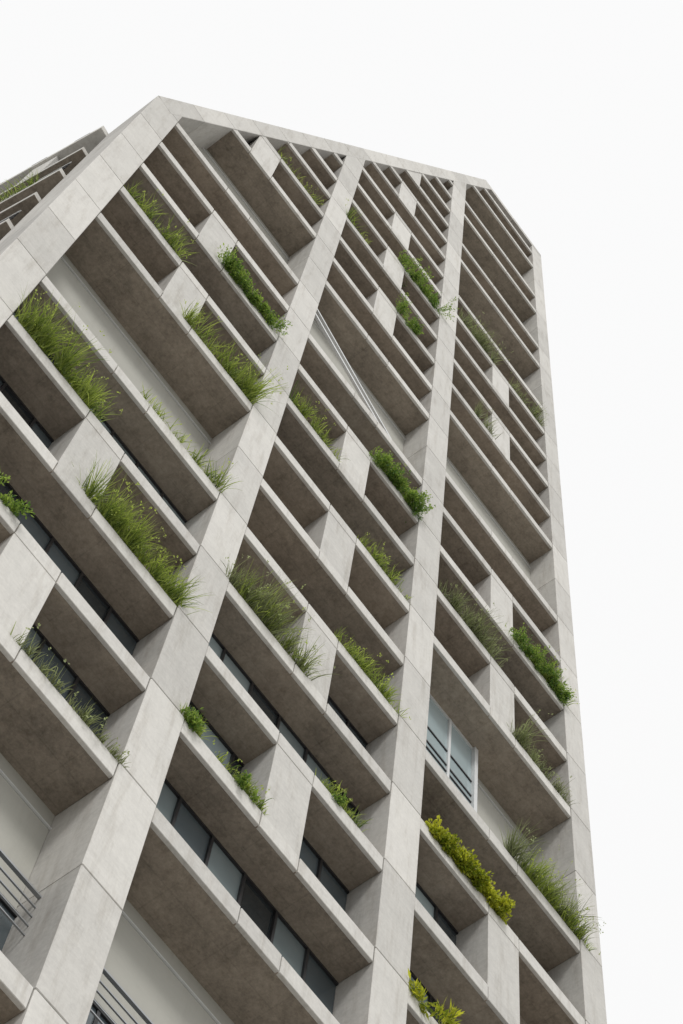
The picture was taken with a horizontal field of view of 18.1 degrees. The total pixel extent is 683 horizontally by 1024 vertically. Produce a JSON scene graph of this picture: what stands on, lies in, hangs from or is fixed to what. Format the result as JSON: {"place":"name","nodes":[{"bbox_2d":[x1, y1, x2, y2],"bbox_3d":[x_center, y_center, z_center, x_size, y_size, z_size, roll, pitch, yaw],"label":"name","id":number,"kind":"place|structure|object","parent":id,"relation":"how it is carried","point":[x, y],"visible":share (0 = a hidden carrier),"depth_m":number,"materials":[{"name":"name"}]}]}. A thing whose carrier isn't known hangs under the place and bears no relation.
{"place":"outdoors","nodes":[
{"label":"outdoors","id":0,"kind":"place"},
{"bbox_2d":[0,0,682,1023],"label":"sky","id":1,"kind":"structure","parent":0,"point":[571,111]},
{"label":"ground","id":2,"kind":"structure","parent":0,"visible":0},
{"bbox_2d":[0,96,606,1023],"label":"apartment tower","id":3,"kind":"structure","parent":2,"relation":"on","point":[170,874],"depth_m":43.27,"materials":[{"name":"concrete"}]},
{"bbox_2d":[0,469,34,518],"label":"balcony shrub","id":4,"kind":"object","parent":3,"relation":"on","point":[5,499],"visible":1,"depth_m":32.97,"materials":[{"name":"green plant"}]},
{"bbox_2d":[0,168,49,201],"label":"grass","id":5,"kind":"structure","parent":3,"relation":"on","point":[24,187],"depth_m":52.84,"materials":[{"name":"green plant"}]},
{"bbox_2d":[12,286,122,422],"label":"ornamental grass","id":6,"kind":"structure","parent":3,"relation":"on","point":[37,330],"depth_m":38.65,"materials":[{"name":"green plant"}]},
{"bbox_2d":[10,622,130,767],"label":"ornamental grass","id":7,"kind":"object","parent":3,"relation":"attached to","point":[84,717],"visible":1,"depth_m":30.73,"materials":[{"name":"green plant"}]},
{"bbox_2d":[76,454,211,614],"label":"ornamental grass","id":8,"kind":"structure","parent":3,"relation":"on","point":[120,524],"depth_m":36.46,"materials":[{"name":"green plant"}]},
{"bbox_2d":[124,180,195,265],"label":"ornamental grass","id":9,"kind":"object","parent":3,"relation":"on","point":[166,236],"depth_m":49.91,"materials":[{"name":"green plant"}]},
{"bbox_2d":[140,382,239,492],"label":"ornamental grass","id":10,"kind":"object","parent":3,"relation":"on","point":[213,473],"depth_m":42.20,"materials":[{"name":"green plant"}]},
{"bbox_2d":[182,706,205,732],"bbox_3d":[-2.358,3.318,34.047,0.438,0.395,0.542,-35,-76,15],"label":"balcony shrub","id":11,"kind":"object","parent":3,"relation":"on","point":[195,721],"visible":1,"depth_m":33.99,"materials":[{"name":"green plant"}]},
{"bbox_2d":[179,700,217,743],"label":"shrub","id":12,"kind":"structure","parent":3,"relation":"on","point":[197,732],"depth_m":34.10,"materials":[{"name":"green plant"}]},
{"bbox_2d":[180,299,287,412],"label":"ornamental grass","id":13,"kind":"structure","parent":3,"relation":"on","point":[249,389],"depth_m":47.88,"materials":[{"name":"green plant"}]},
{"bbox_2d":[216,751,273,814],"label":"ornamental grass","id":14,"kind":"object","parent":3,"relation":"on","point":[248,791],"depth_m":34.42,"materials":[{"name":"green plant"}]},
{"bbox_2d":[234,769,263,803],"bbox_3d":[-1.498,4.437,34.342,0.442,0.314,0.658,-27,-75,13],"label":"balcony shrub","id":15,"kind":"object","parent":3,"relation":"on","point":[243,779],"visible":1,"depth_m":34.30,"materials":[{"name":"green plant"}]},
{"bbox_2d":[217,242,292,334],"bbox_3d":[-2.218,-5.447,53.390,0.837,0.927,2.921,-35,-76,15],"label":"balcony shrub","id":16,"kind":"object","parent":3,"relation":"attached to","point":[237,273],"visible":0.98,"depth_m":53.20,"materials":[{"name":"green plant"}]},
{"bbox_2d":[0,148,530,1023],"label":"windows","id":17,"kind":"structure","parent":3,"relation":"in","point":[445,742],"depth_m":36.02,"materials":[{"name":"glass"}]},
{"bbox_2d":[223,554,338,680],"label":"ornamental grass","id":18,"kind":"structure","parent":3,"relation":"on","point":[233,581],"depth_m":40.05,"materials":[{"name":"green plant"}]},
{"bbox_2d":[278,147,325,204],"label":"ornamental grass","id":19,"kind":"object","parent":3,"relation":"on","point":[313,198],"depth_m":67.55,"materials":[{"name":"green plant"}]},
{"bbox_2d":[289,379,345,460],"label":"ornamental grass","id":20,"kind":"object","parent":3,"relation":"on","point":[303,413],"depth_m":51.23,"materials":[{"name":"green plant"}]},
{"bbox_2d":[331,792,347,806],"bbox_3d":[-0.054,5.121,37.718,0.323,0.427,0.447,6,-70,2],"label":"balcony shrub","id":21,"kind":"object","parent":3,"relation":"on","point":[339,800],"visible":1,"depth_m":37.61,"materials":[{"name":"green plant"}]},
{"bbox_2d":[315,772,372,831],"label":"ornamental grass","id":22,"kind":"object","parent":3,"relation":"on","point":[350,812],"depth_m":37.77,"materials":[{"name":"green plant"}]},
{"bbox_2d":[345,199,371,244],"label":"ornamental grass","id":23,"kind":"object","parent":3,"relation":"on","point":[349,217],"depth_m":70.90,"materials":[{"name":"green plant"}]},
{"bbox_2d":[334,628,409,717],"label":"ornamental grass","id":24,"kind":"object","parent":3,"relation":"on","point":[364,666],"depth_m":43.50,"materials":[{"name":"green plant"}]},
{"bbox_2d":[357,532,411,599],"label":"ornamental grass","id":25,"kind":"object","parent":3,"relation":"on","point":[377,558],"depth_m":49.10,"materials":[{"name":"green plant"}]},
{"bbox_2d":[369,446,435,522],"bbox_3d":[1.415,-0.758,54.700,1.023,1.253,2.403,-35,-76,15],"label":"balcony shrub","id":26,"kind":"object","parent":3,"relation":"on","point":[412,498],"visible":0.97,"depth_m":54.63,"materials":[{"name":"green plant"}]},
{"bbox_2d":[395,293,425,335],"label":"balcony shrub","id":27,"kind":"object","parent":3,"relation":"on","point":[415,328],"visible":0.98,"depth_m":68.62,"materials":[{"name":"green plant"}]},
{"bbox_2d":[398,249,458,321],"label":"balcony shrub","id":28,"kind":"object","parent":3,"relation":"attached to","point":[405,263],"visible":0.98,"depth_m":74.35,"materials":[{"name":"green plant"}]},
{"bbox_2d":[408,969,464,1023],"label":"broadleaf plant","id":29,"kind":"object","parent":3,"relation":"attached to","point":[446,1019],"visible":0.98,"depth_m":35.35,"materials":[{"name":"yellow plant"}]},
{"bbox_2d":[425,815,515,924],"bbox_3d":[2.446,6.908,41.422,0.788,0.780,2.730,-35,-76,15],"label":"golden shrub","id":30,"kind":"object","parent":3,"relation":"on","point":[466,864],"visible":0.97,"depth_m":41.24,"materials":[{"name":"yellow plant"}]},
{"bbox_2d":[437,580,514,666],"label":"ornamental grass","id":31,"kind":"object","parent":3,"relation":"on","point":[478,630],"depth_m":52.77,"materials":[{"name":"green plant"}]},
{"bbox_2d":[459,304,513,364],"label":"ornamental grass","id":32,"kind":"object","parent":3,"relation":"on","point":[479,337],"depth_m":78.24,"materials":[{"name":"green plant"}]},
{"bbox_2d":[473,399,500,439],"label":"ornamental grass","id":33,"kind":"object","parent":3,"relation":"on","point":[478,413],"depth_m":69.77,"materials":[{"name":"green plant"}]},
{"bbox_2d":[508,372,546,426],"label":"ornamental grass","id":34,"kind":"object","parent":3,"relation":"on","point":[535,412],"depth_m":78.90,"materials":[{"name":"green plant"}]},
{"bbox_2d":[506,710,574,805],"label":"ornamental grass","id":35,"kind":"object","parent":3,"relation":"on","point":[521,736],"depth_m":50.49,"materials":[{"name":"green plant"}]},
{"bbox_2d":[505,623,579,705],"bbox_3d":[5.186,3.963,56.128,1.008,0.970,2.713,-35,-76,15],"label":"balcony shrub","id":36,"kind":"object","parent":3,"relation":"on","point":[564,694],"visible":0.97,"depth_m":56.06,"materials":[{"name":"green plant"}]},
{"bbox_2d":[499,814,605,954],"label":"ornamental grass","id":37,"kind":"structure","parent":3,"relation":"on","point":[512,848],"depth_m":44.91,"materials":[{"name":"green plant"}]},
{"bbox_2d":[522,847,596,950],"bbox_3d":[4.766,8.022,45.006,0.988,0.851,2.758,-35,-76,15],"label":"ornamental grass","id":38,"kind":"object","parent":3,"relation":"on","point":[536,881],"depth_m":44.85,"materials":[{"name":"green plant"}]}
]}

